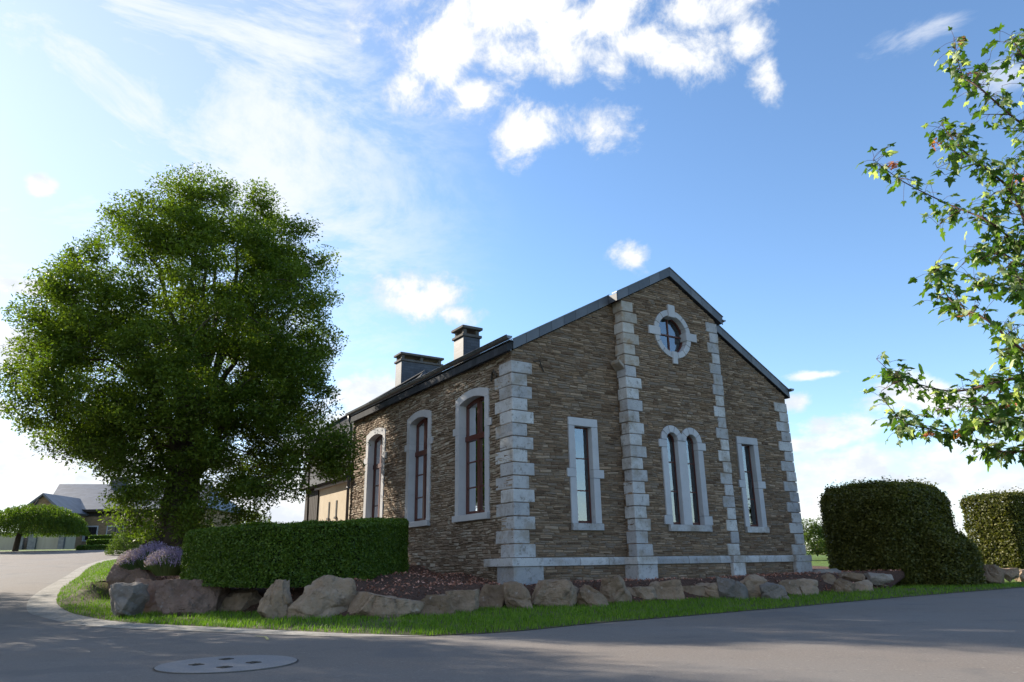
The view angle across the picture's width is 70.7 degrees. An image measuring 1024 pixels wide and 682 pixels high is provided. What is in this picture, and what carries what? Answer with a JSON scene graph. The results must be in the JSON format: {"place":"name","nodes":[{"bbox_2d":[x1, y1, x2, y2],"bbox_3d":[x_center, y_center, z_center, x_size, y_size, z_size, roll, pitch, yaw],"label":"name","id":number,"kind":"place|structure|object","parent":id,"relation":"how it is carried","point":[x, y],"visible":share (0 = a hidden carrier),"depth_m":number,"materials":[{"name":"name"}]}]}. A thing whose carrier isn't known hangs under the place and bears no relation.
{"place":"outdoors","nodes":[
{"label":"outdoors","id":0,"kind":"place"},
{"bbox_2d":[0,549,1020,584],"bbox_3d":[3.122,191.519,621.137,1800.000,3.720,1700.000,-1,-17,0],"label":"field","id":1,"kind":"structure","parent":0,"point":[820,560],"depth_m":46.09,"materials":[{"name":"green plant"}]},
{"bbox_2d":[0,499,89,550],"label":"weeping tree","id":2,"kind":"object","parent":1,"relation":"on","point":[46,520],"visible":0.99,"depth_m":43.86,"materials":[{"name":"green plant"}]},
{"bbox_2d":[76,544,130,549],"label":"hedge","id":3,"kind":"object","parent":1,"relation":"on","point":[91,547],"visible":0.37,"depth_m":44.38,"materials":[{"name":"green plant"}]},
{"bbox_2d":[88,534,119,539],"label":"hedge","id":4,"kind":"object","parent":1,"relation":"on","point":[105,536],"visible":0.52,"depth_m":48.91,"materials":[{"name":"green plant"}]},
{"bbox_2d":[86,539,123,544],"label":"hedge","id":5,"kind":"object","parent":1,"relation":"on","point":[96,541],"visible":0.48,"depth_m":46.88,"materials":[{"name":"green plant"}]},
{"bbox_2d":[0,477,240,549],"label":"slate roof house","id":6,"kind":"structure","parent":1,"relation":"on","point":[80,500],"depth_m":64.19,"materials":[{"name":"stone"}]},
{"bbox_2d":[83,526,98,540],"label":"window","id":7,"kind":"structure","parent":6,"relation":"in","point":[93,530],"depth_m":63.97,"materials":[{"name":"glass"}]},
{"bbox_2d":[106,526,123,534],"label":"window","id":8,"kind":"structure","parent":6,"relation":"in","point":[114,529],"depth_m":63.99,"materials":[{"name":"glass"}]},
{"bbox_2d":[104,532,145,554],"bbox_3d":[-20.460,10.850,38.619,2.355,1.316,2.286,-1,-17,0],"label":"shrub","id":9,"kind":"object","parent":1,"relation":"on","point":[120,548],"visible":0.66,"depth_m":38.04,"materials":[{"name":"green plant"}]},
{"bbox_2d":[241,510,270,522],"bbox_3d":[-10.977,8.361,30.957,2.028,2.655,2.033,-16,-22,39],"label":"shrub","id":10,"kind":"object","parent":1,"relation":"on","point":[267,519],"visible":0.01,"depth_m":31.05,"materials":[{"name":"green plant"}]},
{"bbox_2d":[301,267,812,584],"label":"stone building","id":11,"kind":"structure","parent":1,"relation":"on","point":[639,429],"depth_m":19.34,"materials":[{"name":"stone"}]},
{"bbox_2d":[326,502,329,519],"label":"slit window","id":12,"kind":"structure","parent":11,"relation":"in","point":[328,518],"depth_m":27.01,"materials":[{"name":"concrete"}]},
{"bbox_2d":[333,500,337,518],"bbox_3d":[-6.449,6.165,26.391,0.064,0.660,0.200,10,-20,-31],"label":"slit window","id":13,"kind":"structure","parent":11,"relation":"in","point":[335,517],"depth_m":26.36,"materials":[{"name":"concrete"}]},
{"bbox_2d":[363,428,386,517],"bbox_3d":[-4.427,4.569,23.806,0.450,3.375,1.863,10,-20,-31],"label":"window","id":14,"kind":"structure","parent":11,"relation":"in","point":[373,505],"depth_m":24.14,"materials":[{"name":"stone"}]},
{"bbox_2d":[404,410,433,527],"bbox_3d":[-2.639,3.723,21.167,0.450,3.375,1.875,10,-20,-31],"label":"window","id":15,"kind":"structure","parent":11,"relation":"in","point":[418,449],"depth_m":21.41,"materials":[{"name":"stone"}]},
{"bbox_2d":[452,387,492,522],"bbox_3d":[-0.927,2.913,18.641,0.450,3.375,1.992,10,-20,-31],"label":"window","id":16,"kind":"structure","parent":11,"relation":"in","point":[471,432],"depth_m":18.86,"materials":[{"name":"stone"}]},
{"bbox_2d":[566,417,603,530],"bbox_3d":[1.760,3.324,18.061,1.160,2.762,0.390,10,-20,-31],"label":"window","id":17,"kind":"structure","parent":11,"relation":"in","point":[584,474],"depth_m":18.01,"materials":[{"name":"stone"}]},
{"bbox_2d":[647,304,696,364],"bbox_3d":[4.485,-0.154,20.571,1.860,1.750,0.350,10,-20,-31],"label":"window","id":18,"kind":"structure","parent":11,"relation":"in","point":[668,326],"depth_m":20.64,"materials":[{"name":"stone"}]},
{"bbox_2d":[658,425,712,531],"bbox_3d":[4.560,3.696,19.387,1.760,2.767,0.391,10,-20,-31],"label":"window","id":19,"kind":"structure","parent":11,"relation":"in","point":[684,480],"depth_m":19.34,"materials":[{"name":"stone"}]},
{"bbox_2d":[735,436,769,532],"bbox_3d":[6.985,4.245,21.307,1.160,2.763,0.395,10,-20,-31],"label":"window","id":20,"kind":"structure","parent":11,"relation":"in","point":[751,483],"depth_m":21.26,"materials":[{"name":"stone"}]},
{"bbox_2d":[802,515,827,555],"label":"shrub","id":21,"kind":"object","parent":1,"relation":"on","point":[813,529],"visible":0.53,"depth_m":43.79,"materials":[{"name":"green plant"}]},
{"bbox_2d":[855,23,1023,471],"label":"maple tree","id":22,"kind":"object","parent":1,"relation":"on","point":[1000,418],"visible":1,"depth_m":5.68,"materials":[{"name":"green plant"}]},
{"bbox_2d":[1001,568,1019,581],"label":"boulder","id":23,"kind":"object","parent":1,"relation":"on","point":[1010,574],"visible":0.81,"depth_m":21.61,"materials":[{"name":"stone"}]},
{"bbox_2d":[0,550,1023,681],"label":"road","id":24,"kind":"structure","parent":0,"point":[974,636],"depth_m":8.58,"materials":[{"name":"grey asphalt"}]},
{"bbox_2d":[27,558,419,636],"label":"kerb","id":25,"kind":"structure","parent":24,"relation":"on","point":[42,603],"depth_m":13.88,"materials":[{"name":"concrete"}]},
{"bbox_2d":[153,655,297,673],"bbox_3d":[-2.967,3.373,7.534,1.419,0.038,1.419,1,-17,-5],"label":"manhole cover","id":26,"kind":"object","parent":24,"relation":"on","point":[225,664],"visible":0.95,"depth_m":7.42,"materials":[{"name":"metal"}]},
{"bbox_2d":[0,0,1023,550],"label":"sky","id":27,"kind":"structure","parent":0,"point":[501,168],"materials":[{"name":"blue"}]},
{"bbox_2d":[56,559,1023,635],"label":"verge","id":28,"kind":"structure","parent":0,"point":[95,590],"depth_m":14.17,"materials":[{"name":"plant"}]},
{"bbox_2d":[109,582,149,616],"bbox_3d":[-7.778,5.234,14.590,0.734,0.681,0.484,-3,-17,6],"label":"boulder","id":29,"kind":"object","parent":28,"relation":"on","point":[131,599],"visible":0.98,"depth_m":14.49,"materials":[{"name":"grey stone"}]},
{"bbox_2d":[135,578,179,613],"bbox_3d":[-7.485,5.504,15.248,0.965,0.961,0.594,1,-17,-7],"label":"boulder","id":30,"kind":"object","parent":28,"relation":"on","point":[151,603],"visible":0.19,"depth_m":15.07,"materials":[{"name":"brown stone"}]},
{"bbox_2d":[155,579,230,615],"bbox_3d":[-6.487,5.388,14.758,1.352,1.010,0.849,-2,-17,4],"label":"boulder","id":31,"kind":"object","parent":28,"relation":"on","point":[179,596],"visible":0.56,"depth_m":14.51,"materials":[{"name":"brown stone"}]},
{"bbox_2d":[219,587,261,611],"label":"boulder","id":32,"kind":"object","parent":28,"relation":"on","point":[240,599],"visible":0.42,"depth_m":14.68,"materials":[{"name":"stone"}]},
{"bbox_2d":[257,579,292,618],"bbox_3d":[-4.326,4.871,13.180,0.586,0.991,0.488,-12,-20,32],"label":"boulder","id":33,"kind":"object","parent":28,"relation":"on","point":[275,600],"visible":0.68,"depth_m":13.09,"materials":[{"name":"stone"}]},
{"bbox_2d":[287,575,356,618],"bbox_3d":[-3.446,4.834,13.213,1.245,1.050,0.779,1,-17,-5],"label":"boulder","id":34,"kind":"object","parent":28,"relation":"on","point":[328,595],"visible":0.66,"depth_m":13.00,"materials":[{"name":"stone"}]},
{"bbox_2d":[347,591,423,617],"bbox_3d":[-2.293,4.849,12.998,1.456,0.657,0.891,-2,-17,3],"label":"boulder","id":35,"kind":"object","parent":28,"relation":"on","point":[369,604],"visible":0.67,"depth_m":12.67,"materials":[{"name":"stone"}]},
{"bbox_2d":[90,563,904,616],"bbox_3d":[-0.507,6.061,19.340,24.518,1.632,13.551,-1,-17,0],"label":"bark mulch","id":36,"kind":"object","parent":28,"relation":"on","point":[489,583],"visible":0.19,"depth_m":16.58,"materials":[{"name":"brown wood"}]},
{"bbox_2d":[116,548,139,569],"bbox_3d":[-9.133,5.334,17.555,0.934,0.599,0.930,-1,-17,0],"label":"lavender bush","id":37,"kind":"object","parent":36,"relation":"on","point":[127,562],"visible":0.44,"depth_m":17.25,"materials":[{"name":"purple plant"}]},
{"bbox_2d":[106,563,156,588],"bbox_3d":[-9.122,5.735,17.440,1.125,0.764,0.663,1,-17,-6],"label":"boulder","id":38,"kind":"object","parent":36,"relation":"on","point":[116,573],"visible":0.33,"depth_m":17.21,"materials":[{"name":"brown stone"}]},
{"bbox_2d":[130,541,171,569],"bbox_3d":[-8.687,5.186,17.495,1.003,0.689,1.003,-1,-17,0],"label":"lavender bush","id":39,"kind":"object","parent":36,"relation":"on","point":[142,555],"visible":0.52,"depth_m":17.24,"materials":[{"name":"purple plant"}]},
{"bbox_2d":[144,546,182,575],"bbox_3d":[-7.750,4.962,16.298,1.037,0.650,1.059,-1,-17,0],"label":"lavender bush","id":40,"kind":"object","parent":36,"relation":"on","point":[167,563],"visible":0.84,"depth_m":16.02,"materials":[{"name":"purple plant"}]},
{"bbox_2d":[0,161,370,550],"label":"ash tree","id":41,"kind":"object","parent":36,"relation":"on","point":[188,445],"visible":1,"depth_m":20.71,"materials":[{"name":"green plant"}]},
{"bbox_2d":[179,516,409,588],"bbox_3d":[-4.287,4.561,15.840,5.195,1.578,2.954,10,-20,-31],"label":"clipped hedge","id":42,"kind":"object","parent":36,"relation":"on","point":[303,553],"visible":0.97,"depth_m":14.61,"materials":[{"name":"green plant"}]},
{"bbox_2d":[306,443,310,520],"bbox_3d":[-6.765,5.428,24.016,0.230,4.752,0.134,-6,-18,16],"label":"pole","id":43,"kind":"object","parent":36,"relation":"on","point":[308,498],"visible":0.23,"depth_m":24.00,"materials":[{"name":"grey metal"}]},
{"bbox_2d":[417,594,455,615],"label":"boulder","id":44,"kind":"object","parent":36,"relation":"on","point":[436,604],"visible":0.56,"depth_m":12.93,"materials":[{"name":"stone"}]},
{"bbox_2d":[445,589,479,612],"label":"boulder","id":45,"kind":"object","parent":36,"relation":"on","point":[464,600],"visible":0.52,"depth_m":13.62,"materials":[{"name":"stone"}]},
{"bbox_2d":[479,584,504,608],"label":"boulder","id":46,"kind":"object","parent":36,"relation":"on","point":[490,595],"visible":0.49,"depth_m":14.52,"materials":[{"name":"stone"}]},
{"bbox_2d":[503,581,532,609],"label":"boulder","id":47,"kind":"object","parent":36,"relation":"on","point":[516,594],"visible":0.71,"depth_m":14.33,"materials":[{"name":"stone"}]},
{"bbox_2d":[599,575,631,603],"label":"boulder","id":48,"kind":"object","parent":36,"relation":"on","point":[614,589],"visible":0.61,"depth_m":15.49,"materials":[{"name":"stone"}]},
{"bbox_2d":[626,586,656,599],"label":"boulder","id":49,"kind":"object","parent":36,"relation":"on","point":[647,592],"visible":0.45,"depth_m":15.98,"materials":[{"name":"stone"}]},
{"bbox_2d":[649,579,684,600],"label":"boulder","id":50,"kind":"object","parent":36,"relation":"on","point":[670,589],"visible":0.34,"depth_m":16.18,"materials":[{"name":"stone"}]},
{"bbox_2d":[682,585,705,599],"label":"boulder","id":51,"kind":"object","parent":36,"relation":"on","point":[696,590],"visible":0.3,"depth_m":16.64,"materials":[{"name":"stone"}]},
{"bbox_2d":[695,582,718,598],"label":"boulder","id":52,"kind":"object","parent":36,"relation":"on","point":[711,589],"visible":0.45,"depth_m":16.57,"materials":[{"name":"stone"}]},
{"bbox_2d":[740,574,767,597],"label":"boulder","id":53,"kind":"object","parent":36,"relation":"on","point":[752,583],"visible":0.45,"depth_m":16.74,"materials":[{"name":"stone"}]},
{"bbox_2d":[778,579,801,595],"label":"boulder","id":54,"kind":"object","parent":36,"relation":"on","point":[792,586],"visible":0.5,"depth_m":17.22,"materials":[{"name":"stone"}]},
{"bbox_2d":[799,578,818,594],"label":"boulder","id":55,"kind":"object","parent":36,"relation":"on","point":[808,586],"visible":0.43,"depth_m":17.40,"materials":[{"name":"stone"}]},
{"bbox_2d":[811,568,840,572],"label":"boulder","id":56,"kind":"object","parent":36,"relation":"on","point":[835,570],"visible":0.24,"depth_m":19.58,"materials":[{"name":"grey stone"}]},
{"bbox_2d":[821,573,835,592],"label":"boulder","id":57,"kind":"object","parent":36,"relation":"on","point":[829,578],"visible":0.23,"depth_m":18.65,"materials":[{"name":"stone"}]},
{"bbox_2d":[830,578,855,592],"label":"boulder","id":58,"kind":"object","parent":36,"relation":"on","point":[839,585],"visible":0.75,"depth_m":17.94,"materials":[{"name":"stone"}]},
{"bbox_2d":[838,572,864,581],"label":"boulder","id":59,"kind":"object","parent":36,"relation":"on","point":[853,576],"visible":0.75,"depth_m":18.97,"materials":[{"name":"stone"}]},
{"bbox_2d":[853,579,873,591],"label":"boulder","id":60,"kind":"object","parent":36,"relation":"on","point":[867,584],"visible":0.59,"depth_m":18.27,"materials":[{"name":"stone"}]},
{"bbox_2d":[864,572,893,585],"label":"boulder","id":61,"kind":"object","parent":36,"relation":"on","point":[877,579],"visible":0.97,"depth_m":18.83,"materials":[{"name":"grey stone"}]},
{"bbox_2d":[531,579,579,606],"bbox_3d":[0.837,5.369,14.949,1.184,0.836,0.722,-1,-17,0],"label":"boulder","id":62,"kind":"object","parent":28,"relation":"on","point":[556,592],"visible":0.63,"depth_m":14.69,"materials":[{"name":"stone"}]},
{"bbox_2d":[576,584,608,606],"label":"boulder","id":63,"kind":"object","parent":28,"relation":"on","point":[588,594],"visible":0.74,"depth_m":14.77,"materials":[{"name":"stone"}]},
{"bbox_2d":[716,576,748,598],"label":"boulder","id":64,"kind":"object","parent":28,"relation":"on","point":[729,588],"visible":0.62,"depth_m":16.45,"materials":[{"name":"grey stone"}]},
{"bbox_2d":[759,582,788,598],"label":"boulder","id":65,"kind":"object","parent":28,"relation":"on","point":[772,590],"visible":0.8,"depth_m":16.49,"materials":[{"name":"grey stone"}]},
{"bbox_2d":[817,475,957,586],"bbox_3d":[11.562,5.849,22.163,3.518,3.273,3.387,9,-20,-29],"label":"beech hedge","id":66,"kind":"object","parent":28,"relation":"on","point":[868,525],"visible":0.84,"depth_m":21.14,"materials":[{"name":"green plant"}]},
{"bbox_2d":[908,517,986,586],"bbox_3d":[12.344,6.115,21.066,2.580,2.071,2.311,-1,-17,0],"label":"beech hedge","id":67,"kind":"object","parent":28,"relation":"on","point":[961,562],"visible":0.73,"depth_m":20.25,"materials":[{"name":"green plant"}]},
{"bbox_2d":[959,486,1023,569],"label":"beech hedge","id":68,"kind":"object","parent":28,"relation":"on","point":[997,525],"visible":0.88,"depth_m":26.45,"materials":[{"name":"green plant"}]},
{"bbox_2d":[982,564,1004,584],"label":"boulder","id":69,"kind":"object","parent":28,"relation":"on","point":[993,573],"visible":0.58,"depth_m":21.19,"materials":[{"name":"stone"}]},
{"bbox_2d":[1014,569,1023,581],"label":"boulder","id":70,"kind":"object","parent":28,"relation":"on","point":[1021,577],"visible":0.53,"depth_m":21.82,"materials":[{"name":"stone"}]}
]}

